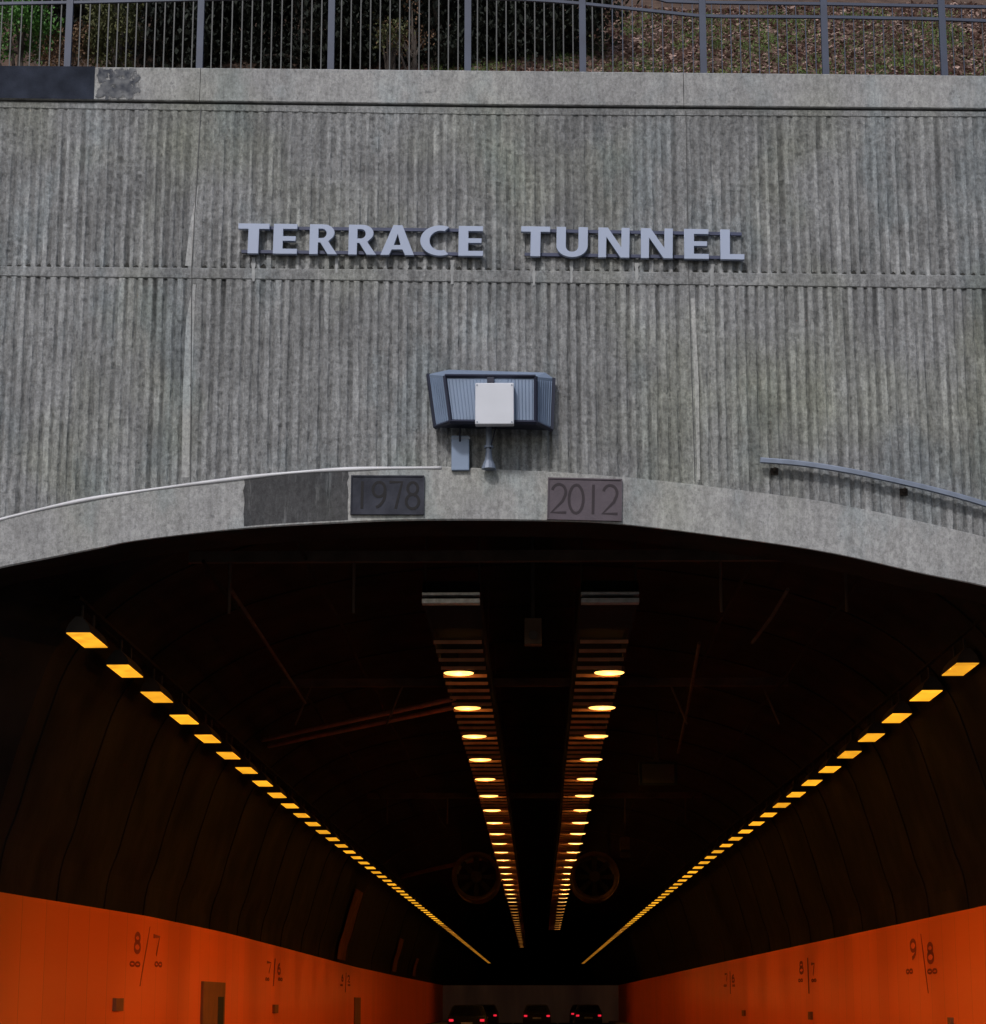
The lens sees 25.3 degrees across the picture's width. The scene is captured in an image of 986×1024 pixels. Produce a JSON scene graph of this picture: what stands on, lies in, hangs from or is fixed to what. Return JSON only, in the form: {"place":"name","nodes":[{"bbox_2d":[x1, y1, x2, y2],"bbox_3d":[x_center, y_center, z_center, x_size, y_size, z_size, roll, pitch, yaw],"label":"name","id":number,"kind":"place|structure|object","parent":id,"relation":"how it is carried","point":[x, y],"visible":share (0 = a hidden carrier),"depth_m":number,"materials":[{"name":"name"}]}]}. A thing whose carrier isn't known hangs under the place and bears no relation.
{"place":"outdoors","nodes":[
{"label":"outdoors","id":0,"kind":"place"},
{"bbox_2d":[0,0,985,75],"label":"bank","id":1,"kind":"structure","parent":0,"point":[657,4],"depth_m":34.60,"materials":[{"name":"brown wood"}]},
{"bbox_2d":[0,0,65,65],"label":"shrub","id":2,"kind":"object","parent":1,"relation":"on","point":[26,21],"visible":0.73,"depth_m":31.60,"materials":[{"name":"green plant"}]},
{"bbox_2d":[0,0,100,63],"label":"dark tree","id":3,"kind":"object","parent":1,"relation":"on","point":[59,15],"visible":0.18,"depth_m":34.09,"materials":[{"name":"green plant"}]},
{"bbox_2d":[24,19,94,65],"bbox_3d":[-6.191,-6.299,31.423,1.186,1.550,0.838,0,-13,1],"label":"shrub","id":4,"kind":"object","parent":1,"relation":"on","point":[74,44],"visible":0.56,"depth_m":31.41,"materials":[{"name":"green plant"}]},
{"bbox_2d":[39,0,154,66],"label":"dark tree","id":5,"kind":"object","parent":1,"relation":"on","point":[83,13],"visible":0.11,"depth_m":34.01,"materials":[{"name":"green plant"}]},
{"bbox_2d":[73,3,151,67],"bbox_3d":[-5.571,-6.855,31.860,1.037,2.352,0.955,-5,-13,20],"label":"shrub","id":6,"kind":"object","parent":1,"relation":"on","point":[102,51],"visible":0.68,"depth_m":31.71,"materials":[{"name":"green plant"}]},
{"bbox_2d":[77,1,259,67],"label":"dark tree","id":7,"kind":"object","parent":1,"relation":"on","point":[178,33],"visible":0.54,"depth_m":33.38,"materials":[{"name":"green plant"}]},
{"bbox_2d":[190,0,327,67],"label":"dark tree","id":8,"kind":"object","parent":1,"relation":"on","point":[226,54],"visible":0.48,"depth_m":33.70,"materials":[{"name":"green plant"}]},
{"bbox_2d":[228,0,378,69],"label":"dark tree","id":9,"kind":"object","parent":1,"relation":"on","point":[316,32],"visible":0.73,"depth_m":33.21,"materials":[{"name":"green plant"}]},
{"bbox_2d":[283,0,452,69],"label":"dark tree","id":10,"kind":"object","parent":1,"relation":"on","point":[376,16],"visible":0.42,"depth_m":33.23,"materials":[{"name":"green plant"}]},
{"bbox_2d":[367,12,416,69],"bbox_3d":[-1.459,-6.508,31.673,0.781,1.387,0.423,4,-13,-18],"label":"shrub","id":11,"kind":"object","parent":1,"relation":"on","point":[394,49],"visible":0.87,"depth_m":31.74,"materials":[{"name":"green plant"}]},
{"bbox_2d":[374,0,435,69],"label":"shrub","id":12,"kind":"object","parent":1,"relation":"on","point":[413,52],"visible":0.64,"depth_m":32.21,"materials":[{"name":"green plant"}]},
{"bbox_2d":[357,0,531,70],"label":"dark tree","id":13,"kind":"object","parent":1,"relation":"on","point":[443,50],"visible":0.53,"depth_m":33.23,"materials":[{"name":"green plant"}]},
{"bbox_2d":[423,0,568,62],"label":"dark tree","id":14,"kind":"object","parent":1,"relation":"on","point":[482,23],"visible":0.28,"depth_m":33.51,"materials":[{"name":"green plant"}]},
{"bbox_2d":[457,0,639,69],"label":"dark tree","id":15,"kind":"object","parent":1,"relation":"on","point":[558,33],"visible":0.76,"depth_m":33.34,"materials":[{"name":"green plant"}]},
{"bbox_2d":[421,3,985,75],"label":"weeds","id":16,"kind":"object","parent":1,"relation":"on","point":[901,60],"visible":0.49,"depth_m":34.10,"materials":[{"name":"green plant"}]},
{"bbox_2d":[432,1021,631,1023],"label":"pavement","id":17,"kind":"structure","parent":0,"point":[612,1022],"depth_m":165.18,"materials":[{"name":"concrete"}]},
{"bbox_2d":[0,892,442,1023],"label":"side wall","id":18,"kind":"structure","parent":17,"relation":"on","point":[64,963],"depth_m":40.24,"materials":[{"name":"orange ceramic"}]},
{"bbox_2d":[200,981,225,1023],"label":"cabinet door","id":19,"kind":"structure","parent":18,"relation":"in","point":[212,1007],"depth_m":45.31,"materials":[{"name":"metal"}]},
{"bbox_2d":[354,997,360,1023],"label":"cabinet door","id":20,"kind":"structure","parent":18,"relation":"in","point":[357,1001],"depth_m":91.97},
{"bbox_2d":[441,985,618,1022],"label":"wall","id":21,"kind":"structure","parent":17,"relation":"on","point":[510,1002],"depth_m":180.62,"materials":[{"name":"concrete"}]},
{"bbox_2d":[618,905,985,1023],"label":"side wall","id":22,"kind":"structure","parent":17,"relation":"on","point":[930,970],"depth_m":49.38,"materials":[{"name":"orange ceramic"}]},
{"bbox_2d":[488,1023,611,1023],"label":"road","id":23,"kind":"structure","parent":0,"point":[551,1023],"depth_m":172.88,"materials":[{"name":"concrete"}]},
{"bbox_2d":[448,1005,487,1023],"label":"car","id":24,"kind":"object","parent":23,"relation":"on","point":[467,1014],"visible":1,"depth_m":99.86,"materials":[{"name":"paint"}]},
{"bbox_2d":[482,1005,498,1023],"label":"car","id":25,"kind":"object","parent":23,"relation":"on","point":[491,1011],"visible":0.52,"depth_m":142.63,"materials":[{"name":"paint"}]},
{"bbox_2d":[523,1005,550,1023],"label":"car","id":26,"kind":"object","parent":23,"relation":"on","point":[536,1014],"visible":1,"depth_m":136.49,"materials":[{"name":"paint"}]},
{"bbox_2d":[570,1004,589,1023],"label":"car","id":27,"kind":"object","parent":23,"relation":"on","point":[573,1008],"visible":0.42,"depth_m":165.19,"materials":[{"name":"paint"}]},
{"bbox_2d":[574,1005,601,1023],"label":"car","id":28,"kind":"object","parent":23,"relation":"on","point":[587,1014],"visible":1,"depth_m":140.33,"materials":[{"name":"paint"}]},
{"bbox_3d":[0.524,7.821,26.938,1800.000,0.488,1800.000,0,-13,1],"label":"ground","id":29,"kind":"structure","parent":0,"visible":0},
{"bbox_2d":[0,66,985,604],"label":"portal wall","id":30,"kind":"structure","parent":29,"relation":"on","point":[158,328],"depth_m":29.31,"materials":[{"name":"concrete"}]},
{"bbox_2d":[0,466,440,520],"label":"trim pipe","id":31,"kind":"object","parent":30,"relation":"attached to","point":[220,480],"depth_m":28.73,"materials":[{"name":"metal"}]},
{"bbox_2d":[238,223,482,257],"bbox_3d":[-1.771,-3.626,29.495,3.282,0.482,0.149,0,-13,1],"label":"lettering","id":32,"kind":"object","parent":30,"relation":"attached to","point":[354,241],"depth_m":29.43,"materials":[{"name":"metal"}]},
{"bbox_2d":[350,475,424,514],"bbox_3d":[-1.374,-0.218,28.652,0.961,0.530,0.052,0,-13,1],"label":"year plaque","id":33,"kind":"object","parent":30,"relation":"attached to","point":[387,494],"visible":1,"depth_m":28.64,"materials":[{"name":"stone"}]},
{"bbox_2d":[451,435,469,470],"bbox_3d":[-0.425,-0.757,28.788,0.249,0.469,0.168,0,-13,1],"label":"junction box","id":34,"kind":"object","parent":30,"relation":"attached to","point":[460,456],"visible":1,"depth_m":28.71,"materials":[{"name":"metal"}]},
{"bbox_2d":[426,370,555,470],"bbox_3d":[-0.035,-1.267,28.615,1.709,1.382,0.583,0,-13,1],"label":"equipment housing","id":35,"kind":"object","parent":30,"relation":"attached to","point":[488,401],"visible":1,"depth_m":28.54,"materials":[{"name":"grey metal"}]},
{"bbox_2d":[0,0,985,75],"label":"fence","id":36,"kind":"object","parent":30,"relation":"on","point":[824,17],"visible":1,"depth_m":30.25,"materials":[{"name":"metal"}]},
{"bbox_2d":[547,477,621,521],"bbox_3d":[1.191,-0.163,28.591,0.982,0.586,0.052,0,-13,1],"label":"year plaque","id":37,"kind":"object","parent":30,"relation":"attached to","point":[586,499],"visible":1,"depth_m":28.57,"materials":[{"name":"stone"}]},
{"bbox_2d":[521,226,743,260],"bbox_3d":[1.863,-3.574,29.414,2.969,0.489,0.149,0,-13,1],"label":"wall lettering","id":38,"kind":"object","parent":30,"relation":"attached to","point":[665,252],"depth_m":29.35,"materials":[{"name":"metal"}]},
{"bbox_2d":[760,457,985,506],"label":"wall rail","id":39,"kind":"object","parent":30,"relation":"attached to","point":[904,491],"depth_m":28.55,"materials":[{"name":"metal"}]},
{"bbox_2d":[0,536,985,1023],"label":"tunnel lining","id":40,"kind":"object","parent":29,"relation":"on","point":[120,794],"visible":0.78,"depth_m":45.52,"materials":[{"name":"concrete"}]},
{"bbox_2d":[231,588,306,703],"bbox_3d":[-3.724,2.417,37.397,0.080,0.252,10.921,0,-13,1],"label":"ceiling pipe","id":41,"kind":"object","parent":40,"relation":"attached to","point":[237,599],"visible":1,"depth_m":36.17,"materials":[{"name":"metal"}]},
{"bbox_2d":[71,595,487,957],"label":"carrier rail","id":42,"kind":"object","parent":40,"relation":"attached to","point":[104,622],"visible":0.89,"depth_m":41.77,"materials":[{"name":"metal"}]},
{"bbox_2d":[65,605,108,647],"bbox_3d":[-5.708,1.600,31.010,0.360,0.432,1.320,0,-13,1],"label":"side lamp","id":43,"kind":"object","parent":42,"relation":"hanging from","point":[82,631],"visible":1,"depth_m":30.62,"materials":[{"name":"metal"}]},
{"bbox_2d":[105,639,143,677],"bbox_3d":[-5.657,2.243,33.889,0.360,0.432,1.320,0,-13,1],"label":"side lamp","id":44,"kind":"object","parent":42,"relation":"hanging from","point":[121,663],"visible":1,"depth_m":33.51,"materials":[{"name":"metal"}]},
{"bbox_2d":[139,668,173,702],"bbox_3d":[-5.606,2.887,36.767,0.360,0.432,1.320,0,-13,1],"label":"side lamp","id":45,"kind":"object","parent":42,"relation":"hanging from","point":[152,689],"visible":1,"depth_m":36.35,"materials":[{"name":"metal"}]},
{"bbox_2d":[168,693,199,723],"bbox_3d":[-5.554,3.530,39.646,0.360,0.432,1.320,0,-13,1],"label":"side lamp","id":46,"kind":"object","parent":42,"relation":"hanging from","point":[180,712],"visible":1,"depth_m":39.25,"materials":[{"name":"metal"}]},
{"bbox_2d":[194,714,221,742],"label":"side lamp","id":47,"kind":"object","parent":42,"relation":"hanging from","point":[204,732],"visible":1,"depth_m":42.06,"materials":[{"name":"metal"}]},
{"bbox_2d":[215,733,240,758],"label":"side lamp","id":48,"kind":"object","parent":42,"relation":"hanging from","point":[225,749],"visible":1,"depth_m":44.91,"materials":[{"name":"metal"}]},
{"bbox_2d":[235,749,257,773],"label":"side lamp","id":49,"kind":"object","parent":42,"relation":"hanging from","point":[244,765],"visible":1,"depth_m":47.77,"materials":[{"name":"metal"}]},
{"bbox_2d":[251,763,273,786],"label":"side lamp","id":50,"kind":"object","parent":42,"relation":"hanging from","point":[260,779],"visible":1,"depth_m":50.66,"materials":[{"name":"metal"}]},
{"bbox_2d":[267,776,286,797],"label":"side lamp","id":51,"kind":"object","parent":42,"relation":"hanging from","point":[275,791],"visible":0.99,"depth_m":53.45,"materials":[{"name":"metal"}]},
{"bbox_2d":[280,788,299,807],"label":"side lamp","id":52,"kind":"object","parent":42,"relation":"hanging from","point":[289,801],"visible":0.99,"depth_m":56.40,"materials":[{"name":"metal"}]},
{"bbox_2d":[293,798,309,817],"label":"side lamp","id":53,"kind":"object","parent":42,"relation":"hanging from","point":[301,812],"visible":0.99,"depth_m":59.37,"materials":[{"name":"metal"}]},
{"bbox_2d":[304,808,320,825],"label":"side lamp","id":54,"kind":"object","parent":42,"relation":"hanging from","point":[312,820],"visible":0.96,"depth_m":62.03,"materials":[{"name":"metal"}]},
{"bbox_2d":[315,816,330,833],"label":"side lamp","id":55,"kind":"object","parent":42,"relation":"hanging from","point":[323,828],"visible":0.99,"depth_m":65.10,"materials":[{"name":"metal"}]},
{"bbox_2d":[325,824,339,840],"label":"side lamp","id":56,"kind":"object","parent":42,"relation":"hanging from","point":[333,836],"visible":0.95,"depth_m":67.99,"materials":[{"name":"metal"}]},
{"bbox_2d":[334,832,347,846],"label":"side lamp","id":57,"kind":"object","parent":42,"relation":"hanging from","point":[342,842],"visible":0.95,"depth_m":70.66,"materials":[{"name":"metal"}]},
{"bbox_2d":[343,838,355,852],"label":"side lamp","id":58,"kind":"object","parent":42,"relation":"hanging from","point":[349,849],"visible":0.96,"depth_m":73.54,"materials":[{"name":"metal"}]},
{"bbox_2d":[350,845,362,858],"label":"side lamp","id":59,"kind":"object","parent":42,"relation":"hanging from","point":[357,855],"visible":0.93,"depth_m":76.47,"materials":[{"name":"metal"}]},
{"bbox_2d":[358,850,369,863],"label":"side lamp","id":60,"kind":"object","parent":42,"relation":"hanging from","point":[364,860],"visible":0.91,"depth_m":79.48,"materials":[{"name":"metal"}]},
{"bbox_2d":[261,697,455,747],"bbox_3d":[-2.932,4.474,46.369,0.765,0.100,9.071,8,-15,-32],"label":"conduit pair","id":61,"kind":"object","parent":40,"relation":"attached to","point":[368,717],"visible":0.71,"depth_m":46.05},
{"bbox_2d":[400,853,494,877],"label":"conduit pair","id":62,"kind":"object","parent":40,"relation":"attached to","point":[436,868],"visible":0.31,"depth_m":96.15},
{"bbox_2d":[422,536,526,947],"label":"louvred tray","id":63,"kind":"object","parent":40,"relation":"attached to","point":[454,611],"visible":0.98,"depth_m":42.78,"materials":[{"name":"metal"}]},
{"bbox_2d":[443,653,474,675],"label":"lamp","id":64,"kind":"object","parent":63,"relation":"attached to","point":[458,672],"visible":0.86,"depth_m":37.91,"materials":[{"name":"metal"}]},
{"bbox_2d":[453,686,481,709],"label":"lamp","id":65,"kind":"object","parent":63,"relation":"attached to","point":[467,707],"visible":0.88,"depth_m":42.39,"materials":[{"name":"metal"}]},
{"bbox_2d":[462,718,486,737],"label":"lamp","id":66,"kind":"object","parent":63,"relation":"attached to","point":[474,735],"visible":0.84,"depth_m":46.85,"materials":[{"name":"metal"}]},
{"bbox_2d":[469,741,491,760],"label":"lamp","id":67,"kind":"object","parent":63,"relation":"attached to","point":[479,759],"visible":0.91,"depth_m":51.32,"materials":[{"name":"metal"}]},
{"bbox_2d":[474,762,495,780],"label":"lamp","id":68,"kind":"object","parent":63,"relation":"attached to","point":[484,779],"visible":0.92,"depth_m":55.83,"materials":[{"name":"metal"}]},
{"bbox_2d":[452,821,500,903],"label":"jet fan","id":69,"kind":"object","parent":40,"relation":"hanging from","point":[476,877],"visible":0.93,"depth_m":85.65},
{"bbox_2d":[188,549,847,613],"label":"ceiling beam","id":70,"kind":"structure","parent":40,"relation":"attached to","point":[230,558],"depth_m":31.85,"materials":[{"name":"metal"}]},
{"bbox_2d":[296,541,501,938],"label":"ceiling cable","id":71,"kind":"object","parent":70,"relation":"hanging from","point":[311,571],"visible":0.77,"depth_m":41.06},
{"bbox_2d":[566,562,752,938],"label":"ceiling cable","id":72,"kind":"object","parent":70,"relation":"hanging from","point":[744,575],"visible":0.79,"depth_m":41.19,"materials":[{"name":"black"}]},
{"bbox_2d":[524,537,541,646],"bbox_3d":[0.609,1.114,33.620,0.260,1.845,0.382,0,-13,1],"label":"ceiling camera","id":73,"kind":"object","parent":40,"relation":"hanging from","point":[532,631],"visible":0.94,"depth_m":33.43,"materials":[{"name":"metal"}]},
{"bbox_2d":[280,677,788,724],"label":"ceiling beam","id":74,"kind":"structure","parent":40,"relation":"attached to","point":[310,684],"depth_m":43.31,"materials":[{"name":"metal"}]},
{"bbox_2d":[367,792,701,823],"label":"ceiling beam","id":75,"kind":"structure","parent":40,"relation":"attached to","point":[624,795],"depth_m":65.72,"materials":[{"name":"metal"}]},
{"bbox_2d":[202,559,487,940],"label":"ceiling cable","id":76,"kind":"object","parent":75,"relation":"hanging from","point":[223,591],"visible":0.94,"depth_m":48.06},
{"bbox_2d":[581,577,863,942],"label":"ceiling cable","id":77,"kind":"object","parent":75,"relation":"hanging from","point":[835,612],"visible":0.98,"depth_m":44.65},
{"bbox_2d":[548,538,638,929],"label":"louvred tray","id":78,"kind":"object","parent":40,"relation":"attached to","point":[606,613],"visible":0.95,"depth_m":42.66,"materials":[{"name":"metal"}]},
{"bbox_2d":[576,762,597,780],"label":"lamp","id":79,"kind":"object","parent":78,"relation":"attached to","point":[590,779],"visible":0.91,"depth_m":55.80,"materials":[{"name":"metal"}]},
{"bbox_2d":[579,741,602,760],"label":"lamp","id":80,"kind":"object","parent":78,"relation":"attached to","point":[592,759],"visible":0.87,"depth_m":51.30,"materials":[{"name":"metal"}]},
{"bbox_2d":[583,718,608,737],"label":"lamp","id":81,"kind":"object","parent":78,"relation":"attached to","point":[596,735],"visible":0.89,"depth_m":46.83,"materials":[{"name":"metal"}]},
{"bbox_2d":[588,686,615,709],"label":"lamp","id":82,"kind":"object","parent":78,"relation":"attached to","point":[602,707],"visible":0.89,"depth_m":42.32,"materials":[{"name":"metal"}]},
{"bbox_2d":[593,648,624,675],"bbox_3d":[2.007,2.542,38.031,0.550,0.528,0.540,0,-13,1],"label":"lamp","id":83,"kind":"object","parent":78,"relation":"attached to","point":[608,672],"visible":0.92,"depth_m":37.83,"materials":[{"name":"metal"}]},
{"bbox_2d":[570,821,618,903],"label":"jet fan","id":84,"kind":"object","parent":40,"relation":"hanging from","point":[594,876],"visible":0.92,"depth_m":85.57},
{"bbox_2d":[638,704,677,785],"bbox_3d":[3.894,5.405,52.128,0.900,2.144,0.270,0,-13,1],"label":"lane signal","id":85,"kind":"object","parent":40,"relation":"hanging from","point":[657,773],"visible":0.94,"depth_m":51.84,"materials":[{"name":"metal"}]},
{"bbox_2d":[677,641,700,753],"bbox_3d":[3.884,3.889,43.983,0.080,0.252,14.751,-1,-13,3],"label":"ceiling pipe","id":86,"kind":"object","parent":40,"relation":"attached to","point":[691,686],"visible":1,"depth_m":41.79,"materials":[{"name":"metal"}]},
{"bbox_2d":[751,588,789,643],"bbox_3d":[4.258,1.620,33.832,0.080,0.252,3.616,0,-13,-2],"label":"ceiling pipe","id":87,"kind":"object","parent":40,"relation":"attached to","point":[767,622],"visible":1,"depth_m":33.66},
{"bbox_2d":[585,612,985,957],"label":"carrier rail","id":88,"kind":"object","parent":40,"relation":"attached to","point":[852,728],"visible":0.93,"depth_m":47.66,"materials":[{"name":"metal"}]},
{"bbox_2d":[704,844,716,858],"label":"side lamp","id":89,"kind":"object","parent":88,"relation":"hanging from","point":[709,855],"visible":0.95,"depth_m":76.29,"materials":[{"name":"metal"}]},
{"bbox_2d":[711,838,723,852],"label":"side lamp","id":90,"kind":"object","parent":88,"relation":"hanging from","point":[716,849],"visible":0.95,"depth_m":73.36,"materials":[{"name":"metal"}]},
{"bbox_2d":[719,831,732,846],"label":"side lamp","id":91,"kind":"object","parent":88,"relation":"hanging from","point":[725,842],"visible":0.96,"depth_m":70.55,"materials":[{"name":"metal"}]},
{"bbox_2d":[728,824,742,840],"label":"side lamp","id":92,"kind":"object","parent":88,"relation":"hanging from","point":[735,835],"visible":1,"depth_m":67.60,"materials":[{"name":"metal"}]},
{"bbox_2d":[738,816,753,832],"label":"side lamp","id":93,"kind":"object","parent":88,"relation":"hanging from","point":[745,828],"visible":0.99,"depth_m":64.85,"materials":[{"name":"metal"}]},
{"bbox_2d":[748,807,764,825],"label":"side lamp","id":94,"kind":"object","parent":88,"relation":"hanging from","point":[756,820],"visible":1,"depth_m":61.99,"materials":[{"name":"metal"}]},
{"bbox_2d":[760,798,777,816],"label":"side lamp","id":95,"kind":"object","parent":88,"relation":"hanging from","point":[769,810],"visible":1,"depth_m":59.06,"materials":[{"name":"metal"}]},
{"bbox_2d":[772,787,790,807],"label":"side lamp","id":96,"kind":"object","parent":88,"relation":"hanging from","point":[782,801],"visible":1,"depth_m":56.13,"materials":[{"name":"metal"}]},
{"bbox_2d":[786,775,805,796],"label":"side lamp","id":97,"kind":"object","parent":88,"relation":"hanging from","point":[797,789],"visible":1,"depth_m":53.21,"materials":[{"name":"metal"}]},
{"bbox_2d":[801,762,822,785],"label":"side lamp","id":98,"kind":"object","parent":88,"relation":"hanging from","point":[813,778],"visible":1,"depth_m":50.48,"materials":[{"name":"metal"}]},
{"bbox_2d":[818,748,841,772],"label":"side lamp","id":99,"kind":"object","parent":88,"relation":"hanging from","point":[832,764],"visible":1,"depth_m":47.57,"materials":[{"name":"metal"}]},
{"bbox_2d":[836,731,861,757],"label":"side lamp","id":100,"kind":"object","parent":88,"relation":"hanging from","point":[851,748],"visible":1,"depth_m":44.73,"materials":[{"name":"metal"}]},
{"bbox_2d":[857,713,885,741],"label":"side lamp","id":101,"kind":"object","parent":88,"relation":"hanging from","point":[874,731],"visible":1,"depth_m":41.90,"materials":[{"name":"metal"}]},
{"bbox_2d":[881,691,911,722],"bbox_3d":[7.227,3.489,39.461,0.360,0.432,1.320,0,-13,1],"label":"side lamp","id":102,"kind":"object","parent":88,"relation":"hanging from","point":[900,711],"visible":1,"depth_m":39.03,"materials":[{"name":"metal"}]},
{"bbox_2d":[908,669,943,700],"bbox_3d":[7.185,2.845,36.582,0.360,0.432,1.320,0,-13,1],"label":"side lamp","id":103,"kind":"object","parent":88,"relation":"hanging from","point":[929,688],"visible":1,"depth_m":36.12,"materials":[{"name":"metal"}]},
{"bbox_2d":[941,638,979,675],"bbox_3d":[7.144,2.202,33.703,0.360,0.432,1.320,0,-13,1],"label":"side lamp","id":104,"kind":"object","parent":88,"relation":"hanging from","point":[965,660],"visible":1,"depth_m":33.32,"materials":[{"name":"metal"}]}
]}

